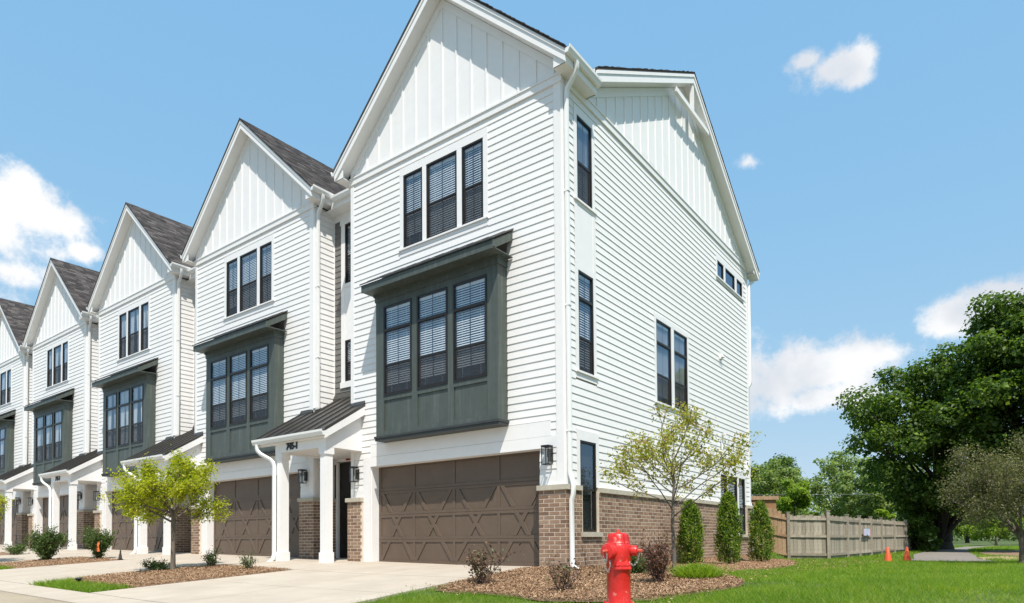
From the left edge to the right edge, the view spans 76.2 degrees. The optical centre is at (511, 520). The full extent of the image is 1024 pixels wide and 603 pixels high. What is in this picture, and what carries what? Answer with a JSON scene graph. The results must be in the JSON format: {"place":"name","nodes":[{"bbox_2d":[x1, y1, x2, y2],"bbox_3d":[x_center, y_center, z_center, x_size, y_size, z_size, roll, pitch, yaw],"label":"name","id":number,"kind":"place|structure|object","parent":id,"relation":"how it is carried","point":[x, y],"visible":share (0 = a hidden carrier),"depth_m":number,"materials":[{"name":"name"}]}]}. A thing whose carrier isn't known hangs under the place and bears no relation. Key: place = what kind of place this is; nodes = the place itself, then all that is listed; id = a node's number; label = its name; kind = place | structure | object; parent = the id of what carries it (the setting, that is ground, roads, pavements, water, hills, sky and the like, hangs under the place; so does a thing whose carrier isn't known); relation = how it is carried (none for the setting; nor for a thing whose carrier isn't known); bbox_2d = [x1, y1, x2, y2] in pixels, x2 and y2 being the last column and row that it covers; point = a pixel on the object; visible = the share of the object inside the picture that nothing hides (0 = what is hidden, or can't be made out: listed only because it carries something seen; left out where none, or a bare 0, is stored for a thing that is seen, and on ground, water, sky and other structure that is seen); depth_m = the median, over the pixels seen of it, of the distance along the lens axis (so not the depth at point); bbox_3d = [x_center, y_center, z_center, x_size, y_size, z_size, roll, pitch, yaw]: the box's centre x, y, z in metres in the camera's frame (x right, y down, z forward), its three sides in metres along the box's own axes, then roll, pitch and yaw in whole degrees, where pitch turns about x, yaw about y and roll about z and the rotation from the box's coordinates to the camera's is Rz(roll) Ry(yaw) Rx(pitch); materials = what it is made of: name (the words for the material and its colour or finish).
{"place":"outdoors","nodes":[
{"label":"outdoors","id":0,"kind":"place"},
{"bbox_2d":[0,591,66,602],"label":"street","id":1,"kind":"structure","parent":0,"point":[5,597],"depth_m":9.88,"materials":[{"name":"beige concrete"}]},
{"bbox_2d":[3,549,90,553],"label":"walkway","id":2,"kind":"structure","parent":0,"point":[27,551],"depth_m":24.20,"materials":[{"name":"concrete"}]},
{"bbox_2d":[0,550,161,563],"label":"driveway","id":3,"kind":"structure","parent":0,"point":[33,556],"depth_m":21.20,"materials":[{"name":"concrete"}]},
{"bbox_2d":[1,540,26,554],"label":"shrub","id":4,"kind":"object","parent":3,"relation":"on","point":[15,549],"visible":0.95,"depth_m":22.21,"materials":[{"name":"green plant"}]},
{"bbox_2d":[29,575,135,592],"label":"grass patch","id":5,"kind":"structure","parent":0,"point":[71,584],"depth_m":11.23,"materials":[{"name":"green plant"}]},
{"bbox_2d":[0,554,300,584],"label":"driveway","id":6,"kind":"structure","parent":0,"point":[27,575],"depth_m":15.49,"materials":[{"name":"concrete"}]},
{"bbox_2d":[92,552,208,559],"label":"walkway","id":7,"kind":"structure","parent":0,"point":[132,556],"depth_m":19.65,"materials":[{"name":"concrete"}]},
{"bbox_2d":[227,558,361,569],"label":"walkway","id":8,"kind":"structure","parent":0,"point":[293,564],"depth_m":14.98,"materials":[{"name":"concrete"}]},
{"bbox_2d":[92,562,531,602],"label":"driveway","id":9,"kind":"structure","parent":0,"point":[348,583],"depth_m":10.50,"materials":[{"name":"concrete"}]},
{"bbox_2d":[0,0,1023,535],"label":"sky","id":10,"kind":"structure","parent":0,"point":[872,151],"materials":[{"name":"blue"}]},
{"bbox_2d":[353,535,1023,602],"bbox_3d":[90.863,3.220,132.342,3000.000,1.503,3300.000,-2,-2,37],"label":"ground","id":11,"kind":"structure","parent":0,"point":[983,542],"depth_m":8.69,"materials":[{"name":"plant"}]},
{"bbox_2d":[0,494,11,523],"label":"young tree","id":12,"kind":"object","parent":11,"relation":"on","point":[4,501],"visible":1,"depth_m":18.46,"materials":[{"name":"green plant"}]},
{"bbox_2d":[0,298,33,545],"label":"townhouse","id":13,"kind":"structure","parent":11,"relation":"on","point":[16,359],"depth_m":32.65,"materials":[{"name":"white"}]},
{"bbox_2d":[0,428,4,468],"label":"window","id":14,"kind":"structure","parent":13,"relation":"in","point":[2,431],"depth_m":33.03,"materials":[{"name":"glass"}]},
{"bbox_2d":[0,372,5,405],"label":"window","id":15,"kind":"structure","parent":13,"relation":"in","point":[3,375],"depth_m":34.09,"materials":[{"name":"glass"}]},
{"bbox_2d":[7,369,10,402],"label":"window","id":16,"kind":"structure","parent":13,"relation":"in","point":[9,371],"depth_m":33.50,"materials":[{"name":"glass"}]},
{"bbox_2d":[0,500,18,544],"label":"garage door","id":17,"kind":"structure","parent":13,"relation":"in","point":[15,506],"depth_m":33.40,"materials":[{"name":"brown wood"}]},
{"bbox_2d":[0,258,98,548],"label":"townhouse","id":18,"kind":"structure","parent":11,"relation":"on","point":[61,338],"depth_m":28.66,"materials":[{"name":"white"}]},
{"bbox_2d":[35,415,42,462],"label":"window","id":19,"kind":"structure","parent":18,"relation":"in","point":[39,420],"depth_m":29.50,"materials":[{"name":"glass"}]},
{"bbox_2d":[44,412,52,460],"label":"window","id":20,"kind":"structure","parent":18,"relation":"in","point":[48,418],"depth_m":28.85,"materials":[{"name":"glass"}]},
{"bbox_2d":[47,349,51,386],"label":"window","id":21,"kind":"structure","parent":18,"relation":"in","point":[49,353],"depth_m":29.68,"materials":[{"name":"glass"}]},
{"bbox_2d":[53,344,60,384],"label":"window","id":22,"kind":"structure","parent":18,"relation":"in","point":[57,350],"depth_m":29.21,"materials":[{"name":"glass"}]},
{"bbox_2d":[53,409,61,458],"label":"window","id":23,"kind":"structure","parent":18,"relation":"in","point":[57,424],"depth_m":28.18,"materials":[{"name":"glass"}]},
{"bbox_2d":[42,494,79,547],"bbox_3d":[-19.876,0.046,28.961,4.920,2.420,0.085,-2,-2,37],"label":"garage door","id":24,"kind":"structure","parent":18,"relation":"in","point":[64,500],"depth_m":29.01,"materials":[{"name":"brown wood"}]},
{"bbox_2d":[62,341,67,381],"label":"window","id":25,"kind":"structure","parent":18,"relation":"in","point":[65,345],"depth_m":28.62,"materials":[{"name":"glass"}]},
{"bbox_2d":[0,558,115,568],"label":"mulch bed","id":26,"kind":"object","parent":11,"relation":"on","point":[20,566],"visible":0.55,"depth_m":17.49,"materials":[{"name":"wood"}]},
{"bbox_2d":[21,524,72,559],"bbox_3d":[-13.330,0.596,18.593,1.353,1.141,0.985,0,-2,-19],"label":"round shrub","id":27,"kind":"object","parent":26,"relation":"on","point":[46,544],"visible":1,"depth_m":18.53,"materials":[{"name":"green plant"}]},
{"bbox_2d":[76,523,120,558],"bbox_3d":[-11.910,0.601,18.793,0.914,1.050,0.967,-1,-2,26],"label":"round shrub","id":28,"kind":"object","parent":26,"relation":"on","point":[104,538],"visible":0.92,"depth_m":18.69,"materials":[{"name":"green plant"}]},
{"bbox_2d":[0,581,159,602],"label":"sidewalk","id":29,"kind":"structure","parent":11,"relation":"on","point":[62,595],"depth_m":10.22,"materials":[{"name":"concrete"}]},
{"bbox_2d":[38,202,194,552],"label":"townhouse","id":30,"kind":"structure","parent":11,"relation":"on","point":[141,303],"depth_m":23.80,"materials":[{"name":"white"}]},
{"bbox_2d":[105,392,116,448],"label":"window","id":31,"kind":"structure","parent":30,"relation":"in","point":[111,399],"depth_m":24.59,"materials":[{"name":"glass"}]},
{"bbox_2d":[119,312,125,358],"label":"window","id":32,"kind":"structure","parent":30,"relation":"in","point":[122,318],"depth_m":24.79,"materials":[{"name":"glass"}]},
{"bbox_2d":[118,388,129,446],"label":"window","id":33,"kind":"structure","parent":30,"relation":"in","point":[123,395],"depth_m":23.91,"materials":[{"name":"glass"}]},
{"bbox_2d":[128,306,138,355],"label":"window","id":34,"kind":"structure","parent":30,"relation":"in","point":[133,315],"depth_m":24.27,"materials":[{"name":"glass"}]},
{"bbox_2d":[131,384,142,443],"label":"window","id":35,"kind":"structure","parent":30,"relation":"in","point":[137,393],"depth_m":23.31,"materials":[{"name":"glass"}]},
{"bbox_2d":[111,487,163,551],"bbox_3d":[-13.664,-0.028,24.076,4.920,2.420,0.085,-2,-2,37],"label":"garage door","id":36,"kind":"structure","parent":30,"relation":"in","point":[125,536],"depth_m":24.61,"materials":[{"name":"brown wood"}]},
{"bbox_2d":[141,302,147,350],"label":"window","id":37,"kind":"structure","parent":30,"relation":"in","point":[144,307],"depth_m":23.72,"materials":[{"name":"glass"}]},
{"bbox_2d":[89,566,286,587],"bbox_3d":[-6.681,1.087,13.053,3.117,0.216,3.192,-2,-2,37],"label":"mulch bed","id":38,"kind":"object","parent":11,"relation":"on","point":[176,581],"visible":0.38,"depth_m":12.49,"materials":[{"name":"brown wood mulch"}]},
{"bbox_2d":[139,557,177,569],"bbox_3d":[-7.651,0.921,14.059,0.738,0.389,0.626,-2,-2,37],"label":"island shrub","id":39,"kind":"object","parent":38,"relation":"on","point":[152,565],"visible":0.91,"depth_m":14.06,"materials":[{"name":"green plant"}]},
{"bbox_2d":[95,444,232,569],"bbox_3d":[-7.330,-0.246,14.072,2.508,2.850,2.466,0,-2,-12],"label":"young tree","id":40,"kind":"object","parent":38,"relation":"on","point":[144,492],"visible":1,"depth_m":13.79,"materials":[{"name":"green plant"}]},
{"bbox_2d":[199,545,222,565],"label":"island shrub","id":41,"kind":"object","parent":38,"relation":"on","point":[212,561],"visible":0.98,"depth_m":14.68,"materials":[{"name":"green plant"}]},
{"bbox_2d":[235,551,256,568],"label":"island shrub","id":42,"kind":"object","parent":38,"relation":"on","point":[248,564],"visible":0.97,"depth_m":13.69,"materials":[{"name":"green plant"}]},
{"bbox_2d":[120,118,346,558],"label":"townhouse","id":43,"kind":"structure","parent":11,"relation":"on","point":[258,252],"depth_m":18.89,"materials":[{"name":"white wood"}]},
{"bbox_2d":[210,357,226,428],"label":"window","id":44,"kind":"structure","parent":43,"relation":"in","point":[218,368],"depth_m":19.66,"materials":[{"name":"glass"}]},
{"bbox_2d":[226,258,236,316],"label":"window","id":45,"kind":"structure","parent":43,"relation":"in","point":[231,283],"depth_m":19.90,"materials":[{"name":"glass"}]},
{"bbox_2d":[229,350,246,425],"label":"window","id":46,"kind":"structure","parent":43,"relation":"in","point":[237,362],"depth_m":19.01,"materials":[{"name":"glass"}]},
{"bbox_2d":[240,248,256,311],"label":"window","id":47,"kind":"structure","parent":43,"relation":"in","point":[248,261],"depth_m":19.34,"materials":[{"name":"glass"}]},
{"bbox_2d":[214,473,300,557],"bbox_3d":[-7.451,-0.102,19.192,4.920,2.420,0.085,-2,-2,37],"label":"garage door","id":48,"kind":"structure","parent":43,"relation":"in","point":[248,530],"depth_m":19.36,"materials":[{"name":"brown wood"}]},
{"bbox_2d":[249,344,267,420],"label":"window","id":49,"kind":"structure","parent":43,"relation":"in","point":[258,374],"depth_m":18.38,"materials":[{"name":"glass"}]},
{"bbox_2d":[260,241,271,303],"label":"window","id":50,"kind":"structure","parent":43,"relation":"in","point":[266,249],"depth_m":18.82,"materials":[{"name":"glass"}]},
{"bbox_2d":[298,469,307,483],"bbox_3d":[-5.538,-1.173,17.288,0.172,0.365,0.206,-2,-2,37],"label":"wall lantern","id":51,"kind":"object","parent":43,"relation":"attached to","point":[305,476],"depth_m":17.28,"materials":[{"name":"black metal"}]},
{"bbox_2d":[0,552,872,602],"bbox_3d":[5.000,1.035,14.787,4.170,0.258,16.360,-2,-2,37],"label":"mulch bed","id":52,"kind":"object","parent":11,"relation":"on","point":[571,600],"visible":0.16,"depth_m":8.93,"materials":[{"name":"brown plant"}]},
{"bbox_2d":[461,539,523,583],"bbox_3d":[-0.351,0.624,9.838,0.855,0.732,0.695,1,-2,-34],"label":"dry shrub","id":53,"kind":"object","parent":52,"relation":"on","point":[480,565],"visible":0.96,"depth_m":9.76,"materials":[{"name":"brown plant"}]},
{"bbox_2d":[536,550,589,589],"bbox_3d":[0.731,0.681,8.673,0.633,0.594,0.875,-2,-2,45],"label":"dry shrub","id":54,"kind":"object","parent":52,"relation":"on","point":[568,583],"visible":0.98,"depth_m":8.70,"materials":[{"name":"brown plant"}]},
{"bbox_2d":[630,546,649,572],"bbox_3d":[1.966,0.656,10.554,0.653,0.508,0.582,0,-2,-2],"label":"shrub","id":55,"kind":"object","parent":52,"relation":"on","point":[634,569],"visible":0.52,"depth_m":10.45,"materials":[{"name":"green plant"}]},
{"bbox_2d":[632,528,682,582],"bbox_3d":[2.030,0.505,9.243,0.782,0.826,0.685,-1,-2,6],"label":"plum shrub","id":56,"kind":"object","parent":52,"relation":"on","point":[652,556],"visible":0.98,"depth_m":9.13,"materials":[{"name":"brown plant"}]},
{"bbox_2d":[596,398,765,569],"bbox_3d":[2.792,-0.528,10.831,3.034,3.028,2.534,0,-2,-10],"label":"young tree","id":57,"kind":"object","parent":52,"relation":"on","point":[687,421],"visible":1,"depth_m":10.68,"materials":[{"name":"green plant"}]},
{"bbox_2d":[675,499,705,563],"bbox_3d":[4.280,0.291,15.575,0.749,1.660,0.808,0,-2,-22],"label":"arborvitae","id":58,"kind":"object","parent":52,"relation":"on","point":[690,514],"visible":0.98,"depth_m":15.45,"materials":[{"name":"green plant"}]},
{"bbox_2d":[668,561,736,578],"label":"ornamental grass","id":59,"kind":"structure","parent":52,"relation":"on","point":[698,571],"depth_m":9.48,"materials":[{"name":"green plant"}]},
{"bbox_2d":[712,490,744,563],"bbox_3d":[5.269,0.188,15.963,0.832,1.899,0.790,-2,-2,37],"label":"arborvitae","id":60,"kind":"object","parent":52,"relation":"on","point":[728,509],"visible":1,"depth_m":15.84,"materials":[{"name":"green plant"}]},
{"bbox_2d":[745,500,776,560],"bbox_3d":[7.116,0.308,18.687,0.860,1.874,0.887,-1,-2,18],"label":"arborvitae","id":61,"kind":"object","parent":52,"relation":"on","point":[758,513],"visible":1,"depth_m":18.55,"materials":[{"name":"green plant"}]},
{"bbox_2d":[251,0,759,568],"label":"townhouse","id":62,"kind":"structure","parent":11,"relation":"on","point":[541,238],"depth_m":14.40,"materials":[{"name":"white wood"}]},
{"bbox_2d":[340,462,350,557],"bbox_3d":[-4.261,-0.287,17.393,0.940,2.560,0.090,-2,-2,37],"label":"front door","id":63,"kind":"structure","parent":62,"relation":"in","point":[345,486],"depth_m":17.52,"materials":[{"name":"black wood"}]},
{"bbox_2d":[345,222,350,283],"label":"window","id":64,"kind":"structure","parent":62,"relation":"in","point":[347,226],"depth_m":17.62,"materials":[{"name":"glass"}]},
{"bbox_2d":[345,339,350,381],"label":"window","id":65,"kind":"structure","parent":62,"relation":"in","point":[347,342],"depth_m":17.54,"materials":[{"name":"glass"}]},
{"bbox_2d":[349,466,358,481],"bbox_3d":[-3.801,-1.119,15.751,0.172,0.365,0.206,-2,-2,37],"label":"wall lantern","id":66,"kind":"object","parent":62,"relation":"attached to","point":[355,473],"depth_m":15.75,"materials":[{"name":"black metal"}]},
{"bbox_2d":[383,298,411,395],"bbox_3d":[-2.546,-3.875,14.685,0.895,2.055,0.112,-2,-2,37],"label":"window","id":67,"kind":"structure","parent":62,"relation":"in","point":[397,317],"depth_m":14.74,"materials":[{"name":"glass"}]},
{"bbox_2d":[403,167,421,247],"bbox_3d":[-2.226,-7.112,14.908,0.611,1.710,0.111,-2,-2,37],"label":"window","id":68,"kind":"structure","parent":62,"relation":"in","point":[412,181],"depth_m":14.98,"materials":[{"name":"glass"}]},
{"bbox_2d":[416,287,447,389],"bbox_3d":[-1.692,-3.899,14.047,0.896,2.055,0.112,-2,-2,37],"label":"window","id":69,"kind":"structure","parent":62,"relation":"in","point":[432,329],"depth_m":14.09,"materials":[{"name":"glass"}]},
{"bbox_2d":[426,150,456,238],"bbox_3d":[-1.519,-7.132,14.379,0.913,1.710,0.111,-2,-2,37],"label":"window","id":70,"kind":"structure","parent":62,"relation":"in","point":[441,174],"depth_m":14.43,"materials":[{"name":"glass"}]},
{"bbox_2d":[379,451,539,566],"bbox_3d":[-1.239,-0.177,14.308,4.920,2.420,0.085,-2,-2,37],"label":"garage door","id":71,"kind":"structure","parent":62,"relation":"in","point":[430,512],"depth_m":14.17,"materials":[{"name":"brown wood"}]},
{"bbox_2d":[453,274,486,381],"bbox_3d":[-0.842,-3.924,13.411,0.901,2.055,0.112,-2,-2,37],"label":"window","id":72,"kind":"structure","parent":62,"relation":"in","point":[469,296],"depth_m":13.45,"materials":[{"name":"glass"}]},
{"bbox_2d":[462,137,482,224],"bbox_3d":[-0.805,-7.153,13.845,0.594,1.710,0.111,-2,-2,37],"label":"window","id":73,"kind":"structure","parent":62,"relation":"in","point":[472,153],"depth_m":13.91,"materials":[{"name":"glass"}]},
{"bbox_2d":[541,445,552,464],"bbox_3d":[0.675,-1.247,12.404,0.172,0.365,0.206,-2,-2,37],"label":"wall lantern","id":74,"kind":"object","parent":62,"relation":"attached to","point":[548,458],"depth_m":12.39,"materials":[{"name":"black metal"}]},
{"bbox_2d":[577,115,591,207],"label":"window","id":75,"kind":"structure","parent":62,"relation":"in","point":[584,139],"depth_m":13.31,"materials":[{"name":"glass"}]},
{"bbox_2d":[578,270,593,374],"bbox_3d":[1.441,-3.938,13.085,0.112,2.004,0.595,-2,-2,37],"label":"window","id":76,"kind":"structure","parent":62,"relation":"in","point":[586,316],"depth_m":13.20,"materials":[{"name":"glass"}]},
{"bbox_2d":[580,440,596,531],"bbox_3d":[1.477,-0.674,13.011,0.111,1.800,0.625,-2,-2,37],"label":"window","id":77,"kind":"structure","parent":62,"relation":"in","point":[587,449],"depth_m":13.17,"materials":[{"name":"glass"}]},
{"bbox_2d":[656,319,671,405],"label":"window","id":78,"kind":"structure","parent":62,"relation":"in","point":[663,332],"depth_m":16.26,"materials":[{"name":"glass"}]},
{"bbox_2d":[674,330,687,410],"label":"window","id":79,"kind":"structure","parent":62,"relation":"in","point":[680,341],"depth_m":17.11,"materials":[{"name":"glass"}]},
{"bbox_2d":[717,260,723,279],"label":"window","id":80,"kind":"structure","parent":62,"relation":"in","point":[720,272],"depth_m":19.75,"materials":[{"name":"glass"}]},
{"bbox_2d":[725,268,734,290],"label":"window","id":81,"kind":"structure","parent":62,"relation":"in","point":[730,278],"depth_m":20.52,"materials":[{"name":"glass"}]},
{"bbox_2d":[728,476,737,530],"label":"window","id":82,"kind":"structure","parent":62,"relation":"in","point":[733,487],"depth_m":20.31,"materials":[{"name":"glass"}]},
{"bbox_2d":[739,478,745,533],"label":"window","id":83,"kind":"structure","parent":62,"relation":"in","point":[741,493],"depth_m":20.91,"materials":[{"name":"glass"}]},
{"bbox_2d":[601,529,642,602],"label":"fire hydrant","id":84,"kind":"object","parent":11,"relation":"on","point":[618,550],"visible":1,"depth_m":5.50,"materials":[{"name":"red metal"}]},
{"bbox_2d":[751,496,778,508],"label":"outbuilding","id":85,"kind":"structure","parent":11,"relation":"on","point":[770,502],"depth_m":31.50,"materials":[{"name":"beige wood"}]},
{"bbox_2d":[751,458,808,515],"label":"background tree","id":86,"kind":"object","parent":11,"relation":"on","point":[771,479],"visible":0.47,"depth_m":70.45,"materials":[{"name":"green plant"}]},
{"bbox_2d":[751,453,808,515],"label":"background tree","id":87,"kind":"object","parent":11,"relation":"on","point":[786,462],"visible":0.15,"depth_m":87.36,"materials":[{"name":"green plant"}]},
{"bbox_2d":[776,478,819,515],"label":"tree","id":88,"kind":"object","parent":11,"relation":"on","point":[799,497],"visible":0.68,"depth_m":41.09,"materials":[{"name":"green plant"}]},
{"bbox_2d":[752,505,912,558],"bbox_3d":[17.406,0.679,30.689,22.976,2.184,2.072,1,-2,-44],"label":"fence","id":89,"kind":"object","parent":11,"relation":"on","point":[827,535],"visible":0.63,"depth_m":24.01,"materials":[{"name":"beige wood"}]},
{"bbox_2d":[804,447,882,517],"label":"background tree","id":90,"kind":"object","parent":11,"relation":"on","point":[830,470],"visible":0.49,"depth_m":72.14,"materials":[{"name":"green plant"}]},
{"bbox_2d":[835,456,895,519],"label":"background tree","id":91,"kind":"object","parent":11,"relation":"on","point":[868,505],"visible":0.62,"depth_m":64.94,"materials":[{"name":"green plant"}]},
{"bbox_2d":[873,509,896,519],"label":"bush","id":92,"kind":"object","parent":11,"relation":"on","point":[881,512],"visible":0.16,"depth_m":44.08,"materials":[{"name":"green plant"}]},
{"bbox_2d":[884,547,891,561],"bbox_3d":[11.591,1.039,20.135,0.300,0.462,0.300,-1,-2,20],"label":"traffic cone","id":93,"kind":"object","parent":11,"relation":"on","point":[887,557],"visible":0.77,"depth_m":20.08,"materials":[{"name":"orange plastic"}]},
{"bbox_2d":[903,547,910,560],"bbox_3d":[12.189,1.040,20.150,0.300,0.462,0.300,0,-2,-15],"label":"traffic cone","id":94,"kind":"object","parent":11,"relation":"on","point":[906,555],"visible":0.64,"depth_m":20.10,"materials":[{"name":"orange plastic"}]},
{"bbox_2d":[800,490,1017,540],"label":"treeline","id":95,"kind":"object","parent":11,"relation":"on","point":[818,509],"visible":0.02,"depth_m":106.33,"materials":[{"name":"green plant"}]},
{"bbox_2d":[885,464,932,520],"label":"background tree","id":96,"kind":"object","parent":11,"relation":"on","point":[908,467],"visible":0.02,"depth_m":71.83,"materials":[{"name":"green plant"}]},
{"bbox_2d":[907,518,943,551],"bbox_3d":[21.995,0.913,35.938,2.978,2.140,2.636,-2,-2,37],"label":"bush","id":97,"kind":"object","parent":11,"relation":"on","point":[920,534],"visible":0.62,"depth_m":35.26,"materials":[{"name":"green plant"}]},
{"bbox_2d":[832,342,1023,549],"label":"maple tree","id":98,"kind":"object","parent":11,"relation":"on","point":[929,429],"visible":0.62,"depth_m":35.61,"materials":[{"name":"green plant"}]},
{"bbox_2d":[951,509,981,542],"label":"background tree","id":99,"kind":"object","parent":11,"relation":"on","point":[956,530],"visible":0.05,"depth_m":73.99,"materials":[{"name":"green plant"}]},
{"bbox_2d":[930,428,1023,562],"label":"crab apple tree","id":100,"kind":"object","parent":11,"relation":"on","point":[992,492],"visible":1,"depth_m":17.61,"materials":[{"name":"green plant"}]},
{"bbox_2d":[958,511,1023,545],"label":"bush","id":101,"kind":"object","parent":11,"relation":"on","point":[991,532],"visible":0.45,"depth_m":53.31,"materials":[{"name":"green plant"}]},
{"bbox_2d":[979,550,1018,555],"bbox_3d":[25.073,1.495,30.412,5.428,0.020,14.078,-2,-2,37],"label":"tree bed","id":102,"kind":"object","parent":11,"relation":"on","point":[1009,552],"visible":0.78,"depth_m":31.63,"materials":[{"name":"soil"}]},
{"bbox_2d":[934,288,1023,514],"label":"maple tree","id":103,"kind":"object","parent":102,"relation":"on","point":[1001,328],"visible":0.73,"depth_m":31.62,"materials":[{"name":"green plant"}]},
{"bbox_2d":[911,545,1008,561],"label":"path","id":104,"kind":"structure","parent":0,"point":[960,554],"depth_m":27.61,"materials":[{"name":"grey concrete"}]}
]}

